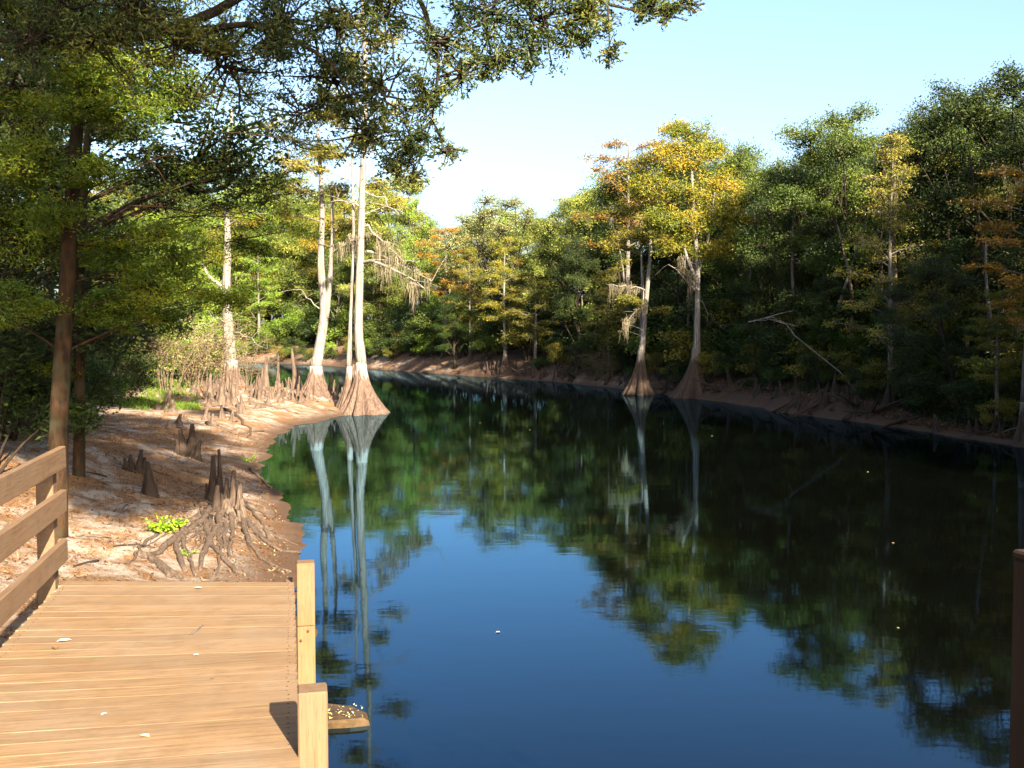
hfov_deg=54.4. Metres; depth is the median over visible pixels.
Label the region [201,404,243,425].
knee cluster
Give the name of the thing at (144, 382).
shrub
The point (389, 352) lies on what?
shrub
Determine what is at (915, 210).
young tree
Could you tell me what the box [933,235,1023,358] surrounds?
young tree
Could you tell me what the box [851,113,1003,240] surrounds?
oak tree
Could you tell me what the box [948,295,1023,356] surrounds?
shrub
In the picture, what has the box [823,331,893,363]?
shrub
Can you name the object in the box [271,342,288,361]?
shrub
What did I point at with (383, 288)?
oak tree
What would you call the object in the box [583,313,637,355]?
shrub
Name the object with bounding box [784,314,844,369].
palmetto
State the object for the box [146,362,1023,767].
water
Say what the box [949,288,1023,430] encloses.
cypress tree
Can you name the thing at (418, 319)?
shrub
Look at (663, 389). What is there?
root mass
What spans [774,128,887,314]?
oak tree
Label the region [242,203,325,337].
oak tree
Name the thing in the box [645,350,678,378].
shrub
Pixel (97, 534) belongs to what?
stick
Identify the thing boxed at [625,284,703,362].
shrub
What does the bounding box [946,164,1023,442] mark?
cypress tree
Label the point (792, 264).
young tree
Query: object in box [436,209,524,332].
oak tree
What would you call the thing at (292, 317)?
shrub
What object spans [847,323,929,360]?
shrub
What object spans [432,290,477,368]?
oak tree
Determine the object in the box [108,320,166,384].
shrub
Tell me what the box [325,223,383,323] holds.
oak tree
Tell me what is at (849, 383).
fallen branch
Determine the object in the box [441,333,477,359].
shrub
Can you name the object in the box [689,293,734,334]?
shrub
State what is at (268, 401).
cypress knee
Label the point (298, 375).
cypress knee
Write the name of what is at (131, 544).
stick
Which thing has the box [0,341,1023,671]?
ground
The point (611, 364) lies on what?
bare shrub
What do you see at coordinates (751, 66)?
sky
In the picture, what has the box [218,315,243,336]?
shrub
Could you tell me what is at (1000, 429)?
cypress knee
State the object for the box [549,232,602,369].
oak tree
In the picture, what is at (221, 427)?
surface root
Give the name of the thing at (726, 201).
young tree
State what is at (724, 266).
oak tree
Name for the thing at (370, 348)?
shrub
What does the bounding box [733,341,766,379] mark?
shrub
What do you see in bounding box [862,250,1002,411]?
oak tree
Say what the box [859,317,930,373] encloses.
palmetto
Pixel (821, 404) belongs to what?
root mass
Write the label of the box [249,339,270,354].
shrub
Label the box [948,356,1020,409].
shrub
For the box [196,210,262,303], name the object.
oak tree
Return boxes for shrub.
[0,298,49,424]
[0,310,118,473]
[0,314,89,432]
[0,337,106,440]
[3,342,118,404]
[36,356,142,431]
[71,349,138,423]
[85,341,163,405]
[97,334,158,381]
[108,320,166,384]
[122,327,180,387]
[136,306,247,390]
[147,336,202,378]
[152,311,264,387]
[157,296,257,385]
[164,340,211,379]
[173,323,205,340]
[177,334,242,380]
[206,328,287,385]
[207,306,264,344]
[209,328,245,355]
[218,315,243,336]
[238,316,269,339]
[241,338,262,356]
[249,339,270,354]
[250,332,276,353]
[256,316,290,346]
[260,319,287,344]
[265,299,318,344]
[265,318,301,343]
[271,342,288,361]
[280,336,308,356]
[282,301,335,344]
[282,346,297,357]
[287,316,339,343]
[299,350,312,361]
[311,312,364,346]
[314,298,371,341]
[324,342,337,358]
[327,347,339,359]
[330,326,353,345]
[341,335,364,358]
[347,318,389,344]
[353,314,376,339]
[354,336,374,356]
[363,319,406,350]
[365,342,384,359]
[365,343,378,358]
[373,335,404,357]
[382,342,402,360]
[385,321,411,352]
[390,322,425,347]
[395,324,439,356]
[395,346,408,354]
[401,341,421,356]
[402,307,456,355]
[405,341,418,356]
[411,333,441,357]
[420,308,462,350]
[425,339,442,356]
[441,315,484,355]
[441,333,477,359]
[457,322,496,353]
[466,333,502,359]
[474,308,517,354]
[492,319,553,360]
[498,315,517,349]
[508,301,558,353]
[512,306,578,353]
[528,356,547,369]
[530,291,600,357]
[533,302,612,351]
[540,337,583,361]
[545,339,574,367]
[560,344,594,369]
[562,344,604,373]
[564,298,622,358]
[571,330,607,359]
[579,350,606,378]
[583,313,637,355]
[587,342,631,378]
[589,291,671,363]
[599,338,652,366]
[614,317,693,371]
[614,355,635,373]
[623,283,720,359]
[623,365,634,378]
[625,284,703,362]
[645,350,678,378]
[650,285,750,365]
[654,325,723,363]
[664,359,689,382]
[668,356,687,373]
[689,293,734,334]
[689,350,727,383]
[692,327,740,355]
[700,292,773,359]
[702,305,759,358]
[711,343,740,379]
[717,356,750,379]
[724,335,766,372]
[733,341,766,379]
[749,326,817,376]
[749,344,783,381]
[758,364,793,386]
[771,310,817,338]
[776,341,836,385]
[796,350,844,387]
[806,278,928,351]
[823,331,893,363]
[836,358,865,387]
[840,363,885,399]
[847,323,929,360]
[849,295,887,325]
[853,357,909,398]
[858,351,907,386]
[884,364,937,411]
[886,295,956,327]
[893,341,953,390]
[900,387,951,416]
[914,281,1019,356]
[931,353,985,383]
[937,380,994,426]
[941,377,1014,418]
[945,299,1023,362]
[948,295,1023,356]
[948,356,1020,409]
[960,349,1022,400]
[972,395,1019,429]
[991,380,1020,420]
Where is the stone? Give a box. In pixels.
[328,703,369,728]
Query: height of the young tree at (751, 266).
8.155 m
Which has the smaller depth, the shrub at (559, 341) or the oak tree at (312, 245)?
the shrub at (559, 341)
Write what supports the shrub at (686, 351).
on the ground at (272, 421)
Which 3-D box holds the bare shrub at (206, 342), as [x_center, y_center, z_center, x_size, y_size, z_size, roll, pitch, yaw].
[-12.383,-1.448,39.387,4.711,3.470,4.735,-3,4,-42]
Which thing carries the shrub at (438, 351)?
on the ground at (272, 421)
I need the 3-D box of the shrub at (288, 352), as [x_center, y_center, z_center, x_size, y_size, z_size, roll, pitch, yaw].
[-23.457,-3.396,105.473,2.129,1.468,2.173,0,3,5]
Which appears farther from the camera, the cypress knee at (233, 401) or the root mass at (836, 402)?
the root mass at (836, 402)
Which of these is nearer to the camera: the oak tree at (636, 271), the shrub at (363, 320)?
the oak tree at (636, 271)
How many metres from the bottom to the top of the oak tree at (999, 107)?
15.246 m
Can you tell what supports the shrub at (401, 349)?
on the ground at (272, 421)
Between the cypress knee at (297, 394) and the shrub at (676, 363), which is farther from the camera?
the shrub at (676, 363)
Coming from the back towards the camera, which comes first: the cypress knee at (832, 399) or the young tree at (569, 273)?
the young tree at (569, 273)
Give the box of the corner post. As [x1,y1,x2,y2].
[1009,549,1023,767]
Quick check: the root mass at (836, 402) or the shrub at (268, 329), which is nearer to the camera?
the root mass at (836, 402)
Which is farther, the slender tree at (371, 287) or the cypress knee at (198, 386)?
the slender tree at (371, 287)
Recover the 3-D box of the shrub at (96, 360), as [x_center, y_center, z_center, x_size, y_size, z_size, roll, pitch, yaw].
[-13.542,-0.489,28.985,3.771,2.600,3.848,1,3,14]
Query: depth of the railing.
5.89 m
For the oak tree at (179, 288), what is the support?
on the ground at (272, 421)
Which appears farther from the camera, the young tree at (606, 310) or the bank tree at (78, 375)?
the young tree at (606, 310)
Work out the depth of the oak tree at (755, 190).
47.77 m
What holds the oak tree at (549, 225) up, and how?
on the ground at (272, 421)
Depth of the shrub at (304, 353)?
101.57 m
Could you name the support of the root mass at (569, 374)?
on the ground at (272, 421)
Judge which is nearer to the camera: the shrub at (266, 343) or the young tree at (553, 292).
the young tree at (553, 292)
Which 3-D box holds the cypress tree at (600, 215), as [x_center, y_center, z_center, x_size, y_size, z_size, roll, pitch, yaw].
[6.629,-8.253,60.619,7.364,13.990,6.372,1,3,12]
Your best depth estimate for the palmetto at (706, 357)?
49.70 m
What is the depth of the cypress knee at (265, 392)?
38.62 m
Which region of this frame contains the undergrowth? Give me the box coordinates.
[174,246,1023,353]
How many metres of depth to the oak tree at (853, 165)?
48.35 m
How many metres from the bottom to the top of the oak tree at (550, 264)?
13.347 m
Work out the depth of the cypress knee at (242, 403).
34.05 m
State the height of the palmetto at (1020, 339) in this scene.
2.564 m
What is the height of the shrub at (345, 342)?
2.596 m
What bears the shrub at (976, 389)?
on the ground at (272, 421)
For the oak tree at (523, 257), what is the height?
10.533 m
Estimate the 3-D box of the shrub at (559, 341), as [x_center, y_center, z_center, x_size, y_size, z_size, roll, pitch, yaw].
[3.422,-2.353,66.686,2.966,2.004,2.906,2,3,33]
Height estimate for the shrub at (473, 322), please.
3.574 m
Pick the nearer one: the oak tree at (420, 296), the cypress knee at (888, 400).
the cypress knee at (888, 400)
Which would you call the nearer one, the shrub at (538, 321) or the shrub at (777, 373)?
the shrub at (777, 373)
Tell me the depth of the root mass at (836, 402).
36.29 m
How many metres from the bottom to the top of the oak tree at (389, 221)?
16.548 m
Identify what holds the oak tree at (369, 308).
on the ground at (272, 421)
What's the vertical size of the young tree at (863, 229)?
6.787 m
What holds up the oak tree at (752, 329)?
on the ground at (272, 421)
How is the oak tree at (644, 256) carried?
on the ground at (272, 421)
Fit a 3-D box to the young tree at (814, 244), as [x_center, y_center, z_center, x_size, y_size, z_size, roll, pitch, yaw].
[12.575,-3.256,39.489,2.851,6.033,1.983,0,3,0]
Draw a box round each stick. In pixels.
[70,494,97,501]
[73,560,98,566]
[76,534,112,537]
[113,544,155,547]
[962,430,992,437]
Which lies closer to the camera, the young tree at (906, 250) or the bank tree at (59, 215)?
the bank tree at (59, 215)
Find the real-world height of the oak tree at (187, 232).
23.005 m
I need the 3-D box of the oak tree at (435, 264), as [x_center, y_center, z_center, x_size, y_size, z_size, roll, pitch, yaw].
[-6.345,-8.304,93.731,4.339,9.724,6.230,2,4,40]
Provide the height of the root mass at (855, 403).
1.231 m
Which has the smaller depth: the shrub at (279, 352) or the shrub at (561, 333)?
the shrub at (561, 333)
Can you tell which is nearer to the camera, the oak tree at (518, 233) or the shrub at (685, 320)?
the shrub at (685, 320)
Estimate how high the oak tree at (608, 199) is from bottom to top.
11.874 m
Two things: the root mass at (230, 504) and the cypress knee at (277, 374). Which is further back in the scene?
the cypress knee at (277, 374)
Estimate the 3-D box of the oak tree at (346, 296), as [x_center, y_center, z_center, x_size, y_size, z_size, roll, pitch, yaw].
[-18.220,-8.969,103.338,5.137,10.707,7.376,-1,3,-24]
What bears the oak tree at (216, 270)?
on the ground at (272, 421)
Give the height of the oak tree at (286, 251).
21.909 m
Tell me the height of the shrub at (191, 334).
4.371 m
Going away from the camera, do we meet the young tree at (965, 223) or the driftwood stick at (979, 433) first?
the driftwood stick at (979, 433)
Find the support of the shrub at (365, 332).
on the ground at (272, 421)
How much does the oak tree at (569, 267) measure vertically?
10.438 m
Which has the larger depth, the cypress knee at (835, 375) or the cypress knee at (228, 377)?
the cypress knee at (228, 377)
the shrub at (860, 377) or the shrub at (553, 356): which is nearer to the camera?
the shrub at (860, 377)
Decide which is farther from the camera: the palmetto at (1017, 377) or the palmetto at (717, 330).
the palmetto at (717, 330)
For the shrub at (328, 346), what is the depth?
99.20 m
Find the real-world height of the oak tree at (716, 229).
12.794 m
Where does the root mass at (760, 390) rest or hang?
on the ground at (272, 421)
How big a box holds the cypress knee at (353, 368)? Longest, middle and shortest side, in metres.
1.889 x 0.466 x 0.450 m
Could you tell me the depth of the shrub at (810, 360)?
38.19 m
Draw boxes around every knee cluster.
[122,449,145,474]
[141,461,159,497]
[154,390,178,412]
[165,413,188,428]
[174,423,202,461]
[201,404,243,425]
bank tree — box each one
[0,0,327,537]
[22,81,331,476]
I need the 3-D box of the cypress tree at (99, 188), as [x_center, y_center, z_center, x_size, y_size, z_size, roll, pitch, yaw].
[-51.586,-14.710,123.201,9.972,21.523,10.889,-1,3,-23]
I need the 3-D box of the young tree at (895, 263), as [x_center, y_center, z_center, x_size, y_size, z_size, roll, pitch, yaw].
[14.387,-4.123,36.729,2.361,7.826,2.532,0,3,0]
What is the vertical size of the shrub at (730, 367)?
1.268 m
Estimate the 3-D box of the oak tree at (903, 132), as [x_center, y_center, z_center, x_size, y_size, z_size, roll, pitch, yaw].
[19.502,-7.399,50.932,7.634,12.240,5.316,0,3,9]
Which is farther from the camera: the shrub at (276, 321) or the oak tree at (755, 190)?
the shrub at (276, 321)
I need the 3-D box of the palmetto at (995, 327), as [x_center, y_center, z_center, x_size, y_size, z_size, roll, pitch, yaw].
[16.689,-1.549,33.779,3.394,2.764,3.552,0,3,2]
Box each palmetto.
[678,340,714,373]
[700,325,731,362]
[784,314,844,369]
[785,310,867,368]
[830,319,886,367]
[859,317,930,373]
[953,355,991,393]
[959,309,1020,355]
[984,358,1021,404]
[994,332,1023,369]
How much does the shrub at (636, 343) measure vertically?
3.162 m
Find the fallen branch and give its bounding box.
[746,310,857,392]
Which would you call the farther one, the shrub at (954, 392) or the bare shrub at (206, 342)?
the bare shrub at (206, 342)
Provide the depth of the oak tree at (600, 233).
74.34 m
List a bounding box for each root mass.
[125,449,301,579]
[449,363,473,374]
[493,367,530,378]
[553,368,575,383]
[652,374,667,394]
[691,378,722,392]
[749,383,777,402]
[771,387,822,413]
[790,382,828,416]
[816,388,861,418]
[829,391,845,410]
[843,396,906,419]
[879,410,946,427]
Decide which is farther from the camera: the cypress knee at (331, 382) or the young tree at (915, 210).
the cypress knee at (331, 382)
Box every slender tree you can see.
[342,225,407,336]
[388,192,452,319]
[424,188,531,337]
[458,196,559,346]
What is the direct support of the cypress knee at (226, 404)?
on the ground at (272, 421)
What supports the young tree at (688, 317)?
on the ground at (272, 421)
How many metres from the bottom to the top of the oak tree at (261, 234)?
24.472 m
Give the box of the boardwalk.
[0,560,327,767]
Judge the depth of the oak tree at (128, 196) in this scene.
119.96 m
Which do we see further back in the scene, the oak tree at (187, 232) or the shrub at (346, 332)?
the oak tree at (187, 232)
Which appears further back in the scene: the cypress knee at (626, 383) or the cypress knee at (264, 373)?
the cypress knee at (626, 383)
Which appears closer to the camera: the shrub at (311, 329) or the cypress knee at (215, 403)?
the cypress knee at (215, 403)
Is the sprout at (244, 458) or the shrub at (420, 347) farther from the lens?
the shrub at (420, 347)
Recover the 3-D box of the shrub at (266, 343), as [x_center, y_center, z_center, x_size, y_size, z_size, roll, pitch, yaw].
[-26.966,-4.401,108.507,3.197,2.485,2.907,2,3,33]
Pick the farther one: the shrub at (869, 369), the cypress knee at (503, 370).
the cypress knee at (503, 370)
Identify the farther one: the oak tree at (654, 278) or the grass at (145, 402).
the oak tree at (654, 278)
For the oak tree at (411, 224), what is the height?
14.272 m
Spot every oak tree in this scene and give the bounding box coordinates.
[0,0,249,432]
[0,0,328,384]
[0,0,705,192]
[0,3,210,421]
[0,61,144,301]
[0,62,68,261]
[13,203,188,372]
[89,178,144,288]
[90,200,175,308]
[99,196,176,243]
[121,216,194,375]
[136,211,165,227]
[137,193,213,322]
[153,184,210,218]
[153,250,241,379]
[160,208,222,328]
[168,225,207,320]
[171,202,250,317]
[178,206,289,320]
[192,199,314,324]
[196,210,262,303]
[211,172,316,337]
[231,172,295,320]
[231,212,286,325]
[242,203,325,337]
[268,208,347,325]
[279,183,350,297]
[280,205,344,315]
[289,194,383,341]
[303,182,441,322]
[304,211,363,305]
[311,247,355,346]
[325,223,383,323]
[334,241,408,322]
[345,207,398,321]
[346,172,449,344]
[363,212,451,324]
[370,239,421,321]
[399,239,478,331]
[414,247,462,305]
[414,257,437,308]
[419,270,458,319]
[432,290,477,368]
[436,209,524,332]
[441,220,487,300]
[448,208,554,331]
[457,208,516,312]
[477,219,559,305]
[499,222,567,344]
[500,244,534,277]
[516,199,609,361]
[516,234,573,344]
[527,187,615,319]
[533,220,611,346]
[540,165,638,274]
[549,180,646,348]
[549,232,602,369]
[552,184,681,295]
[561,159,690,319]
[611,203,685,285]
[625,134,779,288]
[633,169,738,321]
[635,160,740,324]
[639,146,708,286]
[669,165,798,286]
[673,160,721,285]
[684,187,797,299]
[685,158,789,278]
[698,139,782,319]
[713,153,828,326]
[719,96,930,326]
[732,264,804,379]
[736,164,848,368]
[736,195,827,321]
[749,129,911,301]
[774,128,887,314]
[793,269,869,362]
[813,166,861,297]
[833,118,957,250]
[834,142,945,304]
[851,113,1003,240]
[856,122,992,273]
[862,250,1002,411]
[868,124,1023,315]
[873,124,1001,297]
[877,74,1023,323]
[883,104,921,140]
[892,55,1023,338]
[916,89,1023,126]
[924,105,1019,294]
[928,107,1023,298]
[974,181,1023,304]
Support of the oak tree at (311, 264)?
on the ground at (272, 421)
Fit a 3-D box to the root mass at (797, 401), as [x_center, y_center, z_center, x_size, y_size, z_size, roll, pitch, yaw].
[10.827,0.701,38.242,3.338,1.935,2.621,2,3,34]
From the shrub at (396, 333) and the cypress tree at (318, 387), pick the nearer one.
the cypress tree at (318, 387)
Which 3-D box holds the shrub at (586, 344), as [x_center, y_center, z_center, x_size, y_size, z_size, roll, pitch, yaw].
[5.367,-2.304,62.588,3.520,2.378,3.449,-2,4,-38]
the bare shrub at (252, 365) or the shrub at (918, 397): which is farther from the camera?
the bare shrub at (252, 365)
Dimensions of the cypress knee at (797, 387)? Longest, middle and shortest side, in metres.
1.070 x 0.356 x 0.323 m
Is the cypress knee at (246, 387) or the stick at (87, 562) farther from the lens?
the cypress knee at (246, 387)
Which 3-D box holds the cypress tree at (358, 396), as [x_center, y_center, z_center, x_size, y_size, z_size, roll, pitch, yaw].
[-5.464,-6.902,38.009,7.438,16.699,3.649,1,3,18]
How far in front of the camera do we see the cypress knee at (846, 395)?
36.03 m
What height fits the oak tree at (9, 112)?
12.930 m
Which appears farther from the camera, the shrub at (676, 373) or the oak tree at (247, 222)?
the oak tree at (247, 222)
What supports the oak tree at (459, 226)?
on the ground at (272, 421)
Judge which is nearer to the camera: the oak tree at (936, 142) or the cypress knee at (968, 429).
the cypress knee at (968, 429)
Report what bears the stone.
on the water
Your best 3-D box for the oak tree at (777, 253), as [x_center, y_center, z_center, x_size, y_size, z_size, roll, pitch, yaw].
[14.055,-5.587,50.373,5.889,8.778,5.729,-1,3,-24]
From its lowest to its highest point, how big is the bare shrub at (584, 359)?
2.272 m
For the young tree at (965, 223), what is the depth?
36.08 m
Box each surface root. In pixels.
[205,421,263,434]
[223,407,251,437]
[249,402,297,413]
[297,401,335,411]
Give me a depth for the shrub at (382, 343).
87.83 m
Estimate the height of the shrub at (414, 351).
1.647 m
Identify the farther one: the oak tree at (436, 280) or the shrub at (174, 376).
the oak tree at (436, 280)
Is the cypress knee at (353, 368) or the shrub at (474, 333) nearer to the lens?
the cypress knee at (353, 368)
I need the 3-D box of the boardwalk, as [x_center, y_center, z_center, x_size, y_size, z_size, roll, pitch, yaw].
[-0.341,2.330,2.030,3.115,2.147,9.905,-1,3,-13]
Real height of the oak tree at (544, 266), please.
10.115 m
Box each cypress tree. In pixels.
[92,181,115,199]
[169,110,294,385]
[178,209,233,313]
[232,95,365,399]
[233,236,281,340]
[263,175,312,323]
[271,190,345,307]
[277,2,447,415]
[410,227,475,358]
[448,247,490,362]
[473,236,533,370]
[505,271,561,373]
[568,136,675,357]
[578,267,635,379]
[593,155,688,395]
[614,113,760,398]
[821,130,955,406]
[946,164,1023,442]
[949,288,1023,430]
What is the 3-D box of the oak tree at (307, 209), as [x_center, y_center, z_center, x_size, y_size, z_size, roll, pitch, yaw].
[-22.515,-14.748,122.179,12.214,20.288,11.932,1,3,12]
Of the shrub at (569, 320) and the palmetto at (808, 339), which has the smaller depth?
the palmetto at (808, 339)
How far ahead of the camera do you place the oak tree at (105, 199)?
39.44 m
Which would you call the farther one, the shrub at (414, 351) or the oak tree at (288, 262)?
the oak tree at (288, 262)
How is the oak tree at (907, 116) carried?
on the ground at (272, 421)
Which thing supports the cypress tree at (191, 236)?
on the ground at (272, 421)
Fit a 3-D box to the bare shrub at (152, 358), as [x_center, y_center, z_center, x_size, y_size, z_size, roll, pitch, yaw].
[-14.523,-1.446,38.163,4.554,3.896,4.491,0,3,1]
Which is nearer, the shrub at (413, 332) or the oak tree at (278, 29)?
the oak tree at (278, 29)
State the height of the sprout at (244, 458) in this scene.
0.194 m
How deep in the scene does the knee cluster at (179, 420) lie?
27.36 m
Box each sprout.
[139,512,188,532]
[180,549,196,555]
[238,455,257,460]
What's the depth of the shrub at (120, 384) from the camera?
24.82 m
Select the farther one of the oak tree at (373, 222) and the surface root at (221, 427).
the oak tree at (373, 222)
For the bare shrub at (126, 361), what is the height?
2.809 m
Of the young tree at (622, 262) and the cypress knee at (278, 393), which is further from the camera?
the young tree at (622, 262)
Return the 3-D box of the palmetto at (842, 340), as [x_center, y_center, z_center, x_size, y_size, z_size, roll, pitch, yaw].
[13.229,-1.383,37.275,2.847,2.318,2.980,0,3,-1]
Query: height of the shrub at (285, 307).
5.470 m
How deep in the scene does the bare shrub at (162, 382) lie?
37.02 m
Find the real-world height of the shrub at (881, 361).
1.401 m
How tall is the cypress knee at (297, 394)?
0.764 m
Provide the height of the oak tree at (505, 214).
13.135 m
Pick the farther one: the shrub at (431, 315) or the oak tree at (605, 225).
the shrub at (431, 315)
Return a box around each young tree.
[543,278,566,329]
[564,268,588,351]
[593,224,627,333]
[599,286,622,361]
[615,228,634,358]
[616,281,671,364]
[659,242,703,362]
[672,211,698,329]
[674,234,712,324]
[714,193,777,296]
[721,201,781,321]
[748,221,789,362]
[762,176,827,370]
[763,175,825,311]
[792,225,864,372]
[809,216,863,364]
[836,207,914,320]
[854,154,917,323]
[866,199,920,311]
[874,166,934,314]
[883,230,930,299]
[886,193,968,294]
[924,150,1023,358]
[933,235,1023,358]
[965,143,1023,298]
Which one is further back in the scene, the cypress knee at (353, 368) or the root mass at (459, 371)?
the root mass at (459, 371)
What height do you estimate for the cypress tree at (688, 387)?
14.010 m
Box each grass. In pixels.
[89,376,202,410]
[539,356,1018,429]
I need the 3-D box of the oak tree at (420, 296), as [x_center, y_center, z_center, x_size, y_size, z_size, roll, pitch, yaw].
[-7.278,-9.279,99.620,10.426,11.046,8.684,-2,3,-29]
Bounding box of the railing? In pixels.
[0,446,67,627]
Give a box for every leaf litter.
[0,413,288,644]
[560,358,1015,439]
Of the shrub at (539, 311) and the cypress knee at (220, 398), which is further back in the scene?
the shrub at (539, 311)
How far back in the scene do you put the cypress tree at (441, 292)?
80.33 m
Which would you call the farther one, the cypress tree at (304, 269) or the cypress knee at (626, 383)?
the cypress tree at (304, 269)
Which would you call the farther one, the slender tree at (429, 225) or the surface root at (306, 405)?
the slender tree at (429, 225)
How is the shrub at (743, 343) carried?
on the ground at (272, 421)
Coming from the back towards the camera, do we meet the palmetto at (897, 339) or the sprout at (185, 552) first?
the palmetto at (897, 339)
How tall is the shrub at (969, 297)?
3.622 m
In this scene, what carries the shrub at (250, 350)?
on the ground at (272, 421)
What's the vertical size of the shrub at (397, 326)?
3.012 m
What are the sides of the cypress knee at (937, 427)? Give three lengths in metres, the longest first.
0.658 x 0.490 x 0.444 m
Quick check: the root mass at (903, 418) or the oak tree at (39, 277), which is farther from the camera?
the root mass at (903, 418)
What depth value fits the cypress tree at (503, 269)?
70.60 m
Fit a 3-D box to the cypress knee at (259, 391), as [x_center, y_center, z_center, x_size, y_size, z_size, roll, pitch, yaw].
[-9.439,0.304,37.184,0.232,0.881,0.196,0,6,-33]
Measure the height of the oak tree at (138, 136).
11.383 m
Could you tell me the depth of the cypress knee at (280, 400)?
36.83 m
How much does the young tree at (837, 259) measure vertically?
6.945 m
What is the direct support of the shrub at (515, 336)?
on the ground at (272, 421)
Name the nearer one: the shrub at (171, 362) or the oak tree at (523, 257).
the shrub at (171, 362)
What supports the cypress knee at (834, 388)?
on the ground at (272, 421)
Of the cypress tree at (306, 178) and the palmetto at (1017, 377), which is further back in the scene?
the cypress tree at (306, 178)
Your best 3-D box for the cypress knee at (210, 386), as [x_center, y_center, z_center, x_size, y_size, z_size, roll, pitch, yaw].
[-10.997,0.176,36.279,0.580,1.074,0.491,-2,6,-30]
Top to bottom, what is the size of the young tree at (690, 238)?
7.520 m
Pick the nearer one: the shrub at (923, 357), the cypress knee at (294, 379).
the shrub at (923, 357)
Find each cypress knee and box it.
[196,380,201,390]
[204,398,211,407]
[206,374,214,397]
[209,396,219,405]
[215,380,225,406]
[224,396,229,406]
[225,364,231,389]
[228,384,238,406]
[235,379,238,395]
[238,394,245,409]
[244,381,249,391]
[253,383,257,398]
[257,380,260,398]
[260,356,269,386]
[261,386,267,395]
[265,391,271,404]
[274,388,281,397]
[276,355,280,383]
[276,389,285,403]
[284,388,290,398]
[285,377,289,388]
[290,348,297,388]
[290,389,295,401]
[295,384,298,399]
[297,369,302,388]
[306,383,310,398]
[328,374,332,390]
[332,382,339,399]
[352,364,354,377]
[500,361,504,373]
[603,374,609,384]
[624,373,627,386]
[670,380,676,389]
[726,367,732,388]
[752,378,760,395]
[777,380,784,397]
[793,372,800,396]
[829,373,836,397]
[829,385,838,402]
[831,378,837,397]
[844,385,850,399]
[884,384,890,404]
[931,414,941,433]
[964,420,972,433]
[974,415,979,430]
[996,421,1002,433]
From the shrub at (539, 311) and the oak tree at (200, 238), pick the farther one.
the oak tree at (200, 238)
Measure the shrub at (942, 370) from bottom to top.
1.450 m
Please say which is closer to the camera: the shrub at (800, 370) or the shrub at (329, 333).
the shrub at (800, 370)
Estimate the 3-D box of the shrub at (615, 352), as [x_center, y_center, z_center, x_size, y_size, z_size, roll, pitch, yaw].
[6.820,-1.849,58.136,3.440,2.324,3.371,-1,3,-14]
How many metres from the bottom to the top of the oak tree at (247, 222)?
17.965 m
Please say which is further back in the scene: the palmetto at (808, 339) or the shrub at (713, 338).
the shrub at (713, 338)
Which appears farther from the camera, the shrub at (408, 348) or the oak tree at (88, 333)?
the shrub at (408, 348)
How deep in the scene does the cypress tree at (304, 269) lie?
118.17 m
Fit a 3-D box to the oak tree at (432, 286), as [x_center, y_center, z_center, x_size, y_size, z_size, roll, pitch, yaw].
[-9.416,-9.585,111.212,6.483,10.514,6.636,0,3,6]
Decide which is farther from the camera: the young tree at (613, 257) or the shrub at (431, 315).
the shrub at (431, 315)
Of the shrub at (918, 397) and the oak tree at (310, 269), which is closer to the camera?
the shrub at (918, 397)
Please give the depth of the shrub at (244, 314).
112.34 m
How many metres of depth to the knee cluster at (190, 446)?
20.63 m
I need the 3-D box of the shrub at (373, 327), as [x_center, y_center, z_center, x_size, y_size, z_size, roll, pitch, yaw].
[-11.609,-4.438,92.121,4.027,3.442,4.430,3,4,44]
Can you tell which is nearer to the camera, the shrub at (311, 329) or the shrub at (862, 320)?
the shrub at (862, 320)
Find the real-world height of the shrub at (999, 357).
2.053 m
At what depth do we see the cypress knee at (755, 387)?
42.79 m
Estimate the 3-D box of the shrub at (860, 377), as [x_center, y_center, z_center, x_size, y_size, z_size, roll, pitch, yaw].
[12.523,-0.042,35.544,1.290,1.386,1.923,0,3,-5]
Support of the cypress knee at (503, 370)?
on the ground at (272, 421)
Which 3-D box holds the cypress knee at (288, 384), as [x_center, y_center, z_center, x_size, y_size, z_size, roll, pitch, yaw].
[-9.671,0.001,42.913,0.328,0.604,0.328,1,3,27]
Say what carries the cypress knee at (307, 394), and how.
on the ground at (272, 421)
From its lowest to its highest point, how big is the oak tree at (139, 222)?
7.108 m
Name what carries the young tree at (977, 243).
on the ground at (272, 421)
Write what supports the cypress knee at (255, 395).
on the ground at (272, 421)
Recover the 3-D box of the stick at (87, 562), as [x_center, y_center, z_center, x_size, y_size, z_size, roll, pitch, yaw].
[-4.603,1.941,10.753,0.023,0.060,0.492,0,3,9]
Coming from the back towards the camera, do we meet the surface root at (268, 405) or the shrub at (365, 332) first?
the shrub at (365, 332)
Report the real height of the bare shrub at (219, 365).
4.101 m
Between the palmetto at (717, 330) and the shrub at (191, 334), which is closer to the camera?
the palmetto at (717, 330)
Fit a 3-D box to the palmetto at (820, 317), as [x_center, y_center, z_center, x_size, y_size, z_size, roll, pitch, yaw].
[13.101,-1.884,40.815,4.086,2.607,4.081,1,3,17]
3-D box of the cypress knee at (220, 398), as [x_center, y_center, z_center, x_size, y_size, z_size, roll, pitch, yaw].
[-10.174,0.407,34.992,0.724,1.104,0.612,8,1,23]
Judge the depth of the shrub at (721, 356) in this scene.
46.48 m
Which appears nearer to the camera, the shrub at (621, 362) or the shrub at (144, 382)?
the shrub at (144, 382)
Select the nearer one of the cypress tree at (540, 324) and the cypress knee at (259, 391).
the cypress knee at (259, 391)
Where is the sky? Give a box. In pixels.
[1,0,1023,331]
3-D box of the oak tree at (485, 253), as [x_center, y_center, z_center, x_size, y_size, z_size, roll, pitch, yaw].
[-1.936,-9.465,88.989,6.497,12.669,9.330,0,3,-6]

